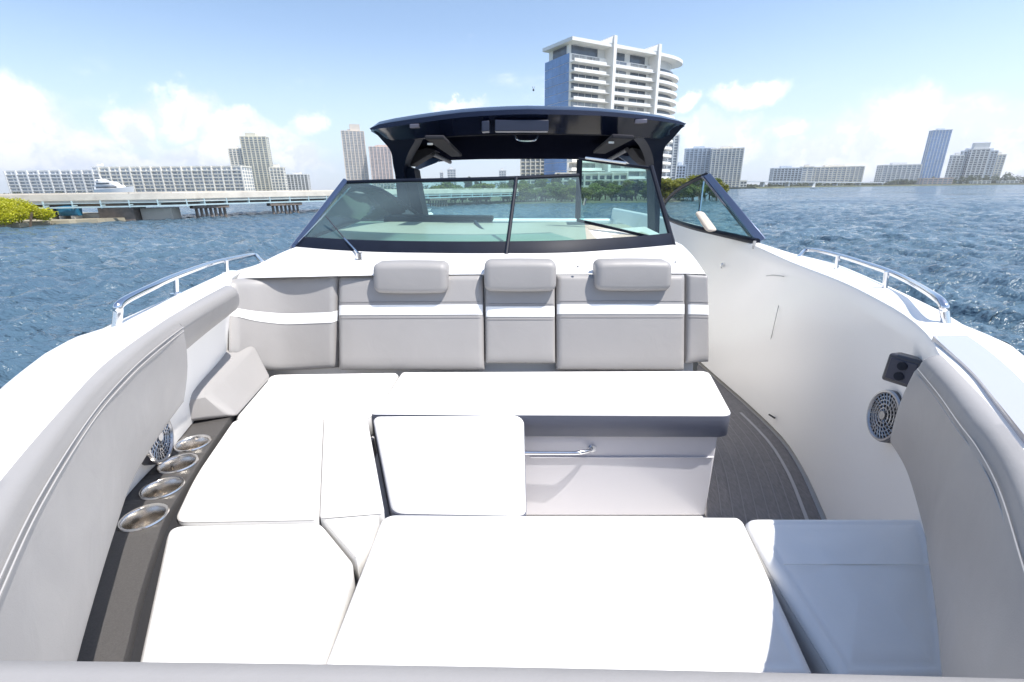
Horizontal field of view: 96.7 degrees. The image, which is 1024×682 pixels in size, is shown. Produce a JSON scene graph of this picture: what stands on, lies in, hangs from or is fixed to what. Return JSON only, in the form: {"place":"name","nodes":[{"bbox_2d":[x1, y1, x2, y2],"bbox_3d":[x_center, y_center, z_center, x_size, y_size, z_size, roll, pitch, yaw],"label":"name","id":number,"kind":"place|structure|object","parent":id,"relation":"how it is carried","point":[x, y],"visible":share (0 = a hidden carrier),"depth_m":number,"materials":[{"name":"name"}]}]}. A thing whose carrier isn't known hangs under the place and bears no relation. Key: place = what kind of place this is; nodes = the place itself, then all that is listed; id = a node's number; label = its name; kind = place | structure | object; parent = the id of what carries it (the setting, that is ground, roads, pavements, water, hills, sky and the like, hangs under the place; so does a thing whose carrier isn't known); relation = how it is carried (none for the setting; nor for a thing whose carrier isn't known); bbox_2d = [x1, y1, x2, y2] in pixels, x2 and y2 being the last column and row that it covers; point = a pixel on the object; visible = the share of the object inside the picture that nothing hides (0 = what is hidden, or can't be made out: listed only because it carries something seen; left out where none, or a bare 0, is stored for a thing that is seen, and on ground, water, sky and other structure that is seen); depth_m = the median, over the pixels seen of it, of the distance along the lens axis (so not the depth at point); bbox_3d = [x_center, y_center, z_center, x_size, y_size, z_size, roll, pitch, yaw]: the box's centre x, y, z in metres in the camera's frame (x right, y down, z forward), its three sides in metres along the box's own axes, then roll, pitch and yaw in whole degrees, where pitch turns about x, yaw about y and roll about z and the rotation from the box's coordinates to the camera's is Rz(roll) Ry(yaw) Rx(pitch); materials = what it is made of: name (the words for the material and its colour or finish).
{"place":"outdoors","nodes":[
{"label":"outdoors","id":0,"kind":"place"},
{"bbox_2d":[0,212,125,227],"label":"shore","id":1,"kind":"structure","parent":0,"point":[25,223],"depth_m":43.05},
{"bbox_2d":[0,197,56,226],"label":"mangrove bush","id":2,"kind":"object","parent":1,"relation":"on","point":[11,210],"visible":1,"depth_m":39.44,"materials":[{"name":"green plant"}]},
{"bbox_2d":[56,205,82,218],"bbox_3d":[-44.062,-12.776,45.395,1.953,1.520,1.500,-1,18,0],"label":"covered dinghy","id":3,"kind":"object","parent":1,"relation":"on","point":[69,213],"visible":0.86,"depth_m":44.99,"materials":[{"name":"blue fabric"}]},
{"bbox_2d":[0,185,1023,387],"bbox_3d":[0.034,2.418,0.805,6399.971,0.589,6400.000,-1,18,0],"label":"water","id":4,"kind":"structure","parent":0,"point":[959,249],"depth_m":21.98,"materials":[{"name":"blue liquid"}]},
{"bbox_2d":[93,174,133,191],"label":"motor yacht","id":5,"kind":"object","parent":4,"relation":"on","point":[102,185],"visible":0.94,"depth_m":140.09,"materials":[{"name":"white plastic"}]},
{"bbox_2d":[0,188,537,220],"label":"causeway bridge","id":6,"kind":"structure","parent":4,"relation":"in","point":[128,206],"depth_m":49.59,"materials":[{"name":"concrete"}]},
{"bbox_2d":[0,105,1023,681],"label":"motorboat","id":7,"kind":"object","parent":4,"relation":"on","point":[848,393],"visible":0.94,"depth_m":2.06,"materials":[{"name":"white plastic"}]},
{"bbox_2d":[189,347,268,420],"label":"armrest cushion","id":8,"kind":"object","parent":7,"relation":"on","point":[231,383],"visible":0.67,"depth_m":1.97,"materials":[{"name":"white leather"}]},
{"bbox_2d":[141,524,355,663],"bbox_3d":[-0.675,0.635,1.109,0.586,0.134,0.457,0,18,0],"label":"seat cushion","id":9,"kind":"object","parent":7,"relation":"on","point":[277,594],"visible":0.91,"depth_m":1.06,"materials":[{"name":"white leather"}]},
{"bbox_2d":[177,418,323,525],"bbox_3d":[-0.877,0.470,1.609,0.394,0.139,0.751,-7,20,-19],"label":"seat cushion","id":10,"kind":"object","parent":7,"relation":"on","point":[262,472],"visible":0.91,"depth_m":1.49,"materials":[{"name":"white leather"}]},
{"bbox_2d":[236,373,398,435],"bbox_3d":[-0.915,0.287,2.153,0.654,0.134,0.500,0,18,0],"label":"seat cushion","id":11,"kind":"object","parent":7,"relation":"on","point":[299,396],"visible":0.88,"depth_m":2.07,"materials":[{"name":"white leather"}]},
{"bbox_2d":[324,515,379,583],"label":"seat cushion","id":12,"kind":"object","parent":7,"relation":"on","point":[353,538],"visible":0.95,"depth_m":1.25,"materials":[{"name":"white leather"}]},
{"bbox_2d":[320,417,384,529],"bbox_3d":[-0.585,0.461,1.635,0.178,0.131,0.695,-8,20,-20],"label":"seat cushion","id":13,"kind":"object","parent":7,"relation":"on","point":[350,486],"visible":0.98,"depth_m":1.51,"materials":[{"name":"white leather"}]},
{"bbox_2d":[373,415,526,515],"bbox_3d":[-0.265,0.458,1.656,0.632,0.144,0.622,0,18,0],"label":"seat cushion","id":14,"kind":"object","parent":7,"relation":"on","point":[452,465],"visible":0.95,"depth_m":1.56,"materials":[{"name":"white leather"}]},
{"bbox_2d":[372,371,730,436],"bbox_3d":[0.213,0.280,2.174,1.628,0.134,0.490,0,18,0],"label":"seat cushion","id":15,"kind":"object","parent":7,"relation":"on","point":[642,404],"visible":1,"depth_m":2.03,"materials":[{"name":"white leather"}]},
{"bbox_2d":[327,516,810,672],"bbox_3d":[0.143,0.628,1.119,1.046,0.140,0.487,0,18,0],"label":"seat cushion","id":16,"kind":"object","parent":7,"relation":"on","point":[662,593],"visible":0.93,"depth_m":1.04,"materials":[{"name":"white leather"}]},
{"bbox_2d":[745,520,941,676],"bbox_3d":[0.921,0.632,1.117,0.564,0.135,0.474,0,18,0],"label":"seat cushion","id":17,"kind":"object","parent":7,"relation":"on","point":[855,597],"visible":0.73,"depth_m":1.07,"materials":[{"name":"white leather"}]},
{"bbox_2d":[665,134,679,179],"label":"apartment building","id":18,"kind":"structure","parent":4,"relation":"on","point":[673,160],"depth_m":306.01,"materials":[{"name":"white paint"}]},
{"bbox_2d":[665,136,677,178],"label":"window","id":19,"kind":"structure","parent":18,"relation":"in","point":[675,136],"depth_m":306.90,"materials":[{"name":"grey glass"}]},
{"bbox_2d":[676,162,685,178],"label":"apartment building","id":20,"kind":"structure","parent":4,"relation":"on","point":[681,170],"depth_m":394.31,"materials":[{"name":"white concrete"}]},
{"bbox_2d":[0,0,1023,193],"label":"sky","id":21,"kind":"structure","parent":0,"point":[84,84],"materials":[{"name":"blue"}]},
{"bbox_2d":[426,194,684,203],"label":"mangrove bank","id":22,"kind":"structure","parent":0,"point":[495,200],"depth_m":91.32,"materials":[{"name":"green plant"}]},
{"bbox_2d":[441,182,462,201],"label":"mangrove tree","id":23,"kind":"object","parent":22,"relation":"on","point":[447,184],"visible":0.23,"depth_m":96.09,"materials":[{"name":"green plant"}]},
{"bbox_2d":[498,183,510,201],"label":"mangrove tree","id":24,"kind":"object","parent":22,"relation":"on","point":[504,198],"visible":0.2,"depth_m":89.61,"materials":[{"name":"green plant"}]},
{"bbox_2d":[517,183,531,201],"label":"mangrove tree","id":25,"kind":"object","parent":22,"relation":"on","point":[523,189],"visible":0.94,"depth_m":86.63,"materials":[{"name":"green plant"}]},
{"bbox_2d":[520,159,543,187],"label":"apartment building","id":26,"kind":"structure","parent":22,"relation":"on","point":[531,166],"depth_m":280.17,"materials":[{"name":"white concrete"}]},
{"bbox_2d":[521,159,543,185],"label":"window","id":27,"kind":"structure","parent":26,"relation":"in","point":[532,167],"depth_m":280.67,"materials":[{"name":"grey glass"}]},
{"bbox_2d":[526,184,548,201],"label":"mangrove tree","id":28,"kind":"object","parent":22,"relation":"on","point":[536,193],"visible":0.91,"depth_m":87.63,"materials":[{"name":"green plant"}]},
{"bbox_2d":[534,179,554,200],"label":"mangrove tree","id":29,"kind":"object","parent":22,"relation":"on","point":[542,182],"visible":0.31,"depth_m":96.14,"materials":[{"name":"green plant"}]},
{"bbox_2d":[536,185,552,201],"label":"mangrove tree","id":30,"kind":"object","parent":22,"relation":"on","point":[547,196],"visible":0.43,"depth_m":90.42,"materials":[{"name":"green plant"}]},
{"bbox_2d":[550,185,565,201],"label":"mangrove tree","id":31,"kind":"object","parent":22,"relation":"on","point":[555,195],"visible":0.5,"depth_m":87.11,"materials":[{"name":"green plant"}]},
{"bbox_2d":[550,182,568,199],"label":"mangrove tree","id":32,"kind":"object","parent":22,"relation":"on","point":[561,185],"visible":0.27,"depth_m":97.73,"materials":[{"name":"green plant"}]},
{"bbox_2d":[558,185,582,201],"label":"mangrove tree","id":33,"kind":"object","parent":22,"relation":"on","point":[569,192],"visible":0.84,"depth_m":85.86,"materials":[{"name":"green plant"}]},
{"bbox_2d":[581,187,592,200],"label":"mangrove tree","id":34,"kind":"object","parent":22,"relation":"on","point":[585,192],"visible":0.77,"depth_m":87.89,"materials":[{"name":"green plant"}]},
{"bbox_2d":[554,171,628,187],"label":"podium building","id":35,"kind":"structure","parent":22,"relation":"on","point":[588,178],"depth_m":178.50,"materials":[{"name":"white concrete"}]},
{"bbox_2d":[561,175,625,184],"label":"window","id":36,"kind":"structure","parent":35,"relation":"in","point":[617,176],"depth_m":178.97,"materials":[{"name":"glass"}]},
{"bbox_2d":[588,185,604,200],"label":"mangrove tree","id":37,"kind":"object","parent":22,"relation":"on","point":[596,190],"visible":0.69,"depth_m":87.94,"materials":[{"name":"green plant"}]},
{"bbox_2d":[593,180,617,199],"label":"mangrove tree","id":38,"kind":"object","parent":22,"relation":"on","point":[603,184],"visible":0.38,"depth_m":98.36,"materials":[{"name":"green plant"}]},
{"bbox_2d":[601,185,622,200],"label":"mangrove tree","id":39,"kind":"object","parent":22,"relation":"on","point":[605,191],"visible":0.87,"depth_m":86.27,"materials":[{"name":"green plant"}]},
{"bbox_2d":[542,35,682,183],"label":"residential tower","id":40,"kind":"structure","parent":22,"relation":"on","point":[609,73],"depth_m":187.09,"materials":[{"name":"white paint"}]},
{"bbox_2d":[553,46,566,58],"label":"window","id":41,"kind":"structure","parent":40,"relation":"in","point":[560,52],"depth_m":179.71,"materials":[{"name":"grey glass"}]},
{"bbox_2d":[569,163,594,167],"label":"window","id":42,"kind":"structure","parent":40,"relation":"in","point":[571,165],"depth_m":190.93,"materials":[{"name":"grey glass"}]},
{"bbox_2d":[571,83,597,88],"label":"window","id":43,"kind":"structure","parent":40,"relation":"in","point":[573,85],"depth_m":180.81,"materials":[{"name":"grey glass"}]},
{"bbox_2d":[571,92,597,97],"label":"window","id":44,"kind":"structure","parent":40,"relation":"in","point":[572,93],"depth_m":181.83,"materials":[{"name":"grey glass"}]},
{"bbox_2d":[571,101,597,106],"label":"window","id":45,"kind":"structure","parent":40,"relation":"in","point":[572,103],"depth_m":183.01,"materials":[{"name":"grey glass"}]},
{"bbox_2d":[571,45,597,56],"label":"window","id":46,"kind":"structure","parent":40,"relation":"in","point":[574,49],"depth_m":178.36,"materials":[{"name":"grey glass"}]},
{"bbox_2d":[571,73,598,79],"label":"window","id":47,"kind":"structure","parent":40,"relation":"in","point":[572,75],"depth_m":179.69,"materials":[{"name":"grey glass"}]},
{"bbox_2d":[572,64,598,70],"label":"window","id":48,"kind":"structure","parent":40,"relation":"in","point":[573,65],"depth_m":178.79,"materials":[{"name":"grey glass"}]},
{"bbox_2d":[572,54,599,60],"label":"window","id":49,"kind":"structure","parent":40,"relation":"in","point":[573,55],"depth_m":177.66,"materials":[{"name":"glass"}]},
{"bbox_2d":[630,55,644,64],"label":"window","id":50,"kind":"structure","parent":40,"relation":"in","point":[633,59],"depth_m":191.68,"materials":[{"name":"grey glass"}]},
{"bbox_2d":[606,179,633,200],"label":"mangrove tree","id":51,"kind":"object","parent":22,"relation":"on","point":[625,192],"visible":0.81,"depth_m":85.81,"materials":[{"name":"green plant"}]},
{"bbox_2d":[622,181,645,200],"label":"mangrove tree","id":52,"kind":"object","parent":22,"relation":"on","point":[637,187],"visible":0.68,"depth_m":86.32,"materials":[{"name":"green plant"}]},
{"bbox_2d":[661,177,683,200],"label":"mangrove tree","id":53,"kind":"object","parent":22,"relation":"on","point":[667,182],"visible":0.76,"depth_m":83.03,"materials":[{"name":"green plant"}]},
{"bbox_2d":[673,178,692,199],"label":"mangrove tree","id":54,"kind":"object","parent":22,"relation":"on","point":[680,181],"visible":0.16,"depth_m":84.20,"materials":[{"name":"green plant"}]},
{"bbox_2d":[683,184,705,200],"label":"mangrove tree","id":55,"kind":"object","parent":22,"relation":"on","point":[691,192],"visible":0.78,"depth_m":83.76,"materials":[{"name":"green plant"}]},
{"bbox_2d":[682,174,706,200],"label":"mangrove tree","id":56,"kind":"object","parent":22,"relation":"on","point":[698,183],"visible":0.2,"depth_m":87.27,"materials":[{"name":"green plant"}]},
{"bbox_2d":[708,181,729,200],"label":"mangrove tree","id":57,"kind":"object","parent":22,"relation":"on","point":[724,187],"visible":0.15,"depth_m":82.87,"materials":[{"name":"green plant"}]},
{"bbox_2d":[729,187,784,188],"bbox_3d":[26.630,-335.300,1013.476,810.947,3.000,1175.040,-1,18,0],"label":"shore","id":58,"kind":"structure","parent":0,"point":[752,187],"depth_m":468.61,"materials":[{"name":"grey concrete"}]},
{"bbox_2d":[368,145,394,188],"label":"apartment tower","id":59,"kind":"structure","parent":58,"relation":"on","point":[380,157],"depth_m":838.46,"materials":[{"name":"white concrete"}]},
{"bbox_2d":[369,147,393,188],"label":"window","id":60,"kind":"structure","parent":59,"relation":"in","point":[372,163],"depth_m":839.14,"materials":[{"name":"grey glass"}]},
{"bbox_2d":[379,182,503,188],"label":"treeline","id":61,"kind":"object","parent":58,"relation":"on","point":[424,187],"visible":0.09,"depth_m":587.31,"materials":[{"name":"green plant"}]},
{"bbox_2d":[447,167,456,184],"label":"building","id":62,"kind":"structure","parent":58,"relation":"on","point":[451,172],"depth_m":938.28,"materials":[{"name":"white concrete"}]},
{"bbox_2d":[683,146,715,178],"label":"apartment tower","id":63,"kind":"structure","parent":58,"relation":"on","point":[696,160],"depth_m":522.36,"materials":[{"name":"white concrete"}]},
{"bbox_2d":[683,149,709,178],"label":"window","id":64,"kind":"structure","parent":63,"relation":"in","point":[687,155],"depth_m":523.20,"materials":[{"name":"grey glass"}]},
{"bbox_2d":[708,146,744,186],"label":"apartment tower","id":65,"kind":"structure","parent":58,"relation":"on","point":[725,164],"depth_m":504.67,"materials":[{"name":"white concrete"}]},
{"bbox_2d":[708,149,742,186],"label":"window","id":66,"kind":"structure","parent":65,"relation":"in","point":[741,152],"depth_m":505.50,"materials":[{"name":"grey glass"}]},
{"bbox_2d":[769,183,1023,187],"bbox_3d":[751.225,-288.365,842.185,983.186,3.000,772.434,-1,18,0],"label":"shore","id":67,"kind":"structure","parent":0,"point":[906,185],"depth_m":567.42,"materials":[{"name":"grey concrete"}]},
{"bbox_2d":[746,183,791,186],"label":"treeline","id":68,"kind":"object","parent":67,"relation":"on","point":[757,185],"visible":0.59,"depth_m":662.88,"materials":[{"name":"green plant"}]},
{"bbox_2d":[768,166,802,185],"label":"apartment building","id":69,"kind":"structure","parent":67,"relation":"on","point":[785,173],"depth_m":716.48,"materials":[{"name":"white concrete"}]},
{"bbox_2d":[768,169,801,185],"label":"window","id":70,"kind":"structure","parent":69,"relation":"in","point":[771,172],"depth_m":716.71,"materials":[{"name":"grey glass"}]},
{"bbox_2d":[801,164,814,185],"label":"apartment building","id":71,"kind":"structure","parent":67,"relation":"on","point":[807,173],"depth_m":724.66,"materials":[{"name":"white concrete"}]},
{"bbox_2d":[747,181,884,186],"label":"road bridge","id":72,"kind":"structure","parent":67,"relation":"on","point":[762,183],"depth_m":637.93,"materials":[{"name":"grey concrete"}]},
{"bbox_2d":[792,181,876,185],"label":"treeline","id":73,"kind":"object","parent":67,"relation":"on","point":[816,184],"visible":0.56,"depth_m":690.88,"materials":[{"name":"green plant"}]},
{"bbox_2d":[811,164,864,185],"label":"apartment building","id":74,"kind":"structure","parent":67,"relation":"on","point":[833,173],"depth_m":743.93,"materials":[{"name":"white concrete"}]},
{"bbox_2d":[811,167,863,184],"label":"window","id":75,"kind":"structure","parent":74,"relation":"in","point":[857,168],"depth_m":743.26,"materials":[{"name":"grey glass"}]},
{"bbox_2d":[874,162,921,184],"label":"apartment building","id":76,"kind":"structure","parent":67,"relation":"on","point":[892,172],"depth_m":726.01,"materials":[{"name":"white concrete"}]},
{"bbox_2d":[874,165,920,181],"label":"window","id":77,"kind":"structure","parent":76,"relation":"in","point":[885,168],"depth_m":726.04,"materials":[{"name":"grey glass"}]},
{"bbox_2d":[880,179,916,184],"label":"treeline","id":78,"kind":"object","parent":67,"relation":"on","point":[901,182],"visible":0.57,"depth_m":680.83,"materials":[{"name":"green plant"}]},
{"bbox_2d":[916,178,952,184],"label":"waterfront house","id":79,"kind":"structure","parent":67,"relation":"on","point":[934,181],"depth_m":606.96,"materials":[{"name":"white concrete"}]},
{"bbox_2d":[917,179,952,183],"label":"window","id":80,"kind":"structure","parent":79,"relation":"in","point":[918,179],"depth_m":607.37,"materials":[{"name":"grey glass"}]},
{"bbox_2d":[919,128,952,177],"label":"glass tower","id":81,"kind":"structure","parent":67,"relation":"on","point":[935,152],"depth_m":745.22,"materials":[{"name":"blue glass"}]},
{"bbox_2d":[920,130,951,177],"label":"window","id":82,"kind":"structure","parent":81,"relation":"in","point":[947,131],"depth_m":745.44,"materials":[{"name":"blue glass"}]},
{"bbox_2d":[944,153,964,183],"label":"apartment tower","id":83,"kind":"structure","parent":67,"relation":"on","point":[955,164],"depth_m":751.35,"materials":[{"name":"white concrete"}]},
{"bbox_2d":[945,156,963,182],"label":"window","id":84,"kind":"structure","parent":83,"relation":"in","point":[953,162],"depth_m":751.93,"materials":[{"name":"grey glass"}]},
{"bbox_2d":[958,148,969,183],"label":"apartment tower","id":85,"kind":"structure","parent":67,"relation":"on","point":[965,152],"depth_m":748.54,"materials":[{"name":"white concrete"}]},
{"bbox_2d":[961,142,990,183],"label":"apartment tower","id":86,"kind":"structure","parent":67,"relation":"on","point":[977,158],"depth_m":738.92,"materials":[{"name":"white concrete"}]},
{"bbox_2d":[962,150,988,178],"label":"window","id":87,"kind":"structure","parent":86,"relation":"in","point":[986,154],"depth_m":740.36,"materials":[{"name":"grey glass"}]},
{"bbox_2d":[931,172,1023,183],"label":"treeline","id":88,"kind":"object","parent":67,"relation":"on","point":[979,178],"visible":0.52,"depth_m":615.28,"materials":[{"name":"green plant"}]},
{"bbox_2d":[983,148,998,179],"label":"apartment tower","id":89,"kind":"structure","parent":67,"relation":"on","point":[992,158],"depth_m":748.35,"materials":[{"name":"white concrete"}]},
{"bbox_2d":[990,152,1006,180],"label":"apartment tower","id":90,"kind":"structure","parent":67,"relation":"on","point":[999,162],"depth_m":758.73,"materials":[{"name":"white concrete"}]},
{"bbox_3d":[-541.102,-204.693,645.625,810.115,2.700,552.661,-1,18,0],"label":"far left shore","id":91,"kind":"structure","parent":0,"visible":0},
{"bbox_2d":[3,170,99,193],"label":"apartment block","id":92,"kind":"structure","parent":91,"relation":"on","point":[47,181],"depth_m":426.58,"materials":[{"name":"white concrete"}]},
{"bbox_2d":[6,172,99,193],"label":"window","id":93,"kind":"structure","parent":92,"relation":"in","point":[6,172],"depth_m":427.55,"materials":[{"name":"grey glass"}]},
{"bbox_2d":[97,165,254,191],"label":"apartment block","id":94,"kind":"structure","parent":91,"relation":"on","point":[186,178],"depth_m":427.48,"materials":[{"name":"white concrete"}]},
{"bbox_2d":[100,168,254,191],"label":"window","id":95,"kind":"structure","parent":94,"relation":"in","point":[153,169],"depth_m":428.38,"materials":[{"name":"grey glass"}]},
{"bbox_2d":[227,146,243,165],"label":"apartment tower","id":96,"kind":"structure","parent":91,"relation":"on","point":[235,155],"depth_m":591.81,"materials":[{"name":"white concrete"}]},
{"bbox_2d":[239,133,273,190],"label":"apartment tower","id":97,"kind":"structure","parent":91,"relation":"on","point":[256,152],"depth_m":593.59,"materials":[{"name":"white concrete"}]},
{"bbox_2d":[241,138,272,190],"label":"window","id":98,"kind":"structure","parent":97,"relation":"in","point":[253,154],"depth_m":594.90,"materials":[{"name":"grey glass"}]},
{"bbox_2d":[269,164,287,190],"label":"apartment building","id":99,"kind":"structure","parent":91,"relation":"on","point":[277,173],"depth_m":582.49,"materials":[{"name":"white concrete"}]},
{"bbox_2d":[270,169,287,189],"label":"window","id":100,"kind":"structure","parent":99,"relation":"in","point":[270,169],"depth_m":583.53,"materials":[{"name":"grey glass"}]},
{"bbox_2d":[286,172,311,189],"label":"apartment building","id":101,"kind":"structure","parent":91,"relation":"on","point":[298,181],"depth_m":659.57,"materials":[{"name":"white concrete"}]},
{"bbox_2d":[287,175,310,189],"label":"window","id":102,"kind":"structure","parent":101,"relation":"in","point":[302,178],"depth_m":659.78,"materials":[{"name":"grey glass"}]},
{"bbox_2d":[340,124,368,179],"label":"apartment tower","id":103,"kind":"structure","parent":91,"relation":"on","point":[354,150],"depth_m":832.59,"materials":[{"name":"white concrete"}]},
{"bbox_2d":[342,131,367,179],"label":"window","id":104,"kind":"structure","parent":103,"relation":"in","point":[342,131],"depth_m":833.73,"materials":[{"name":"grey glass"}]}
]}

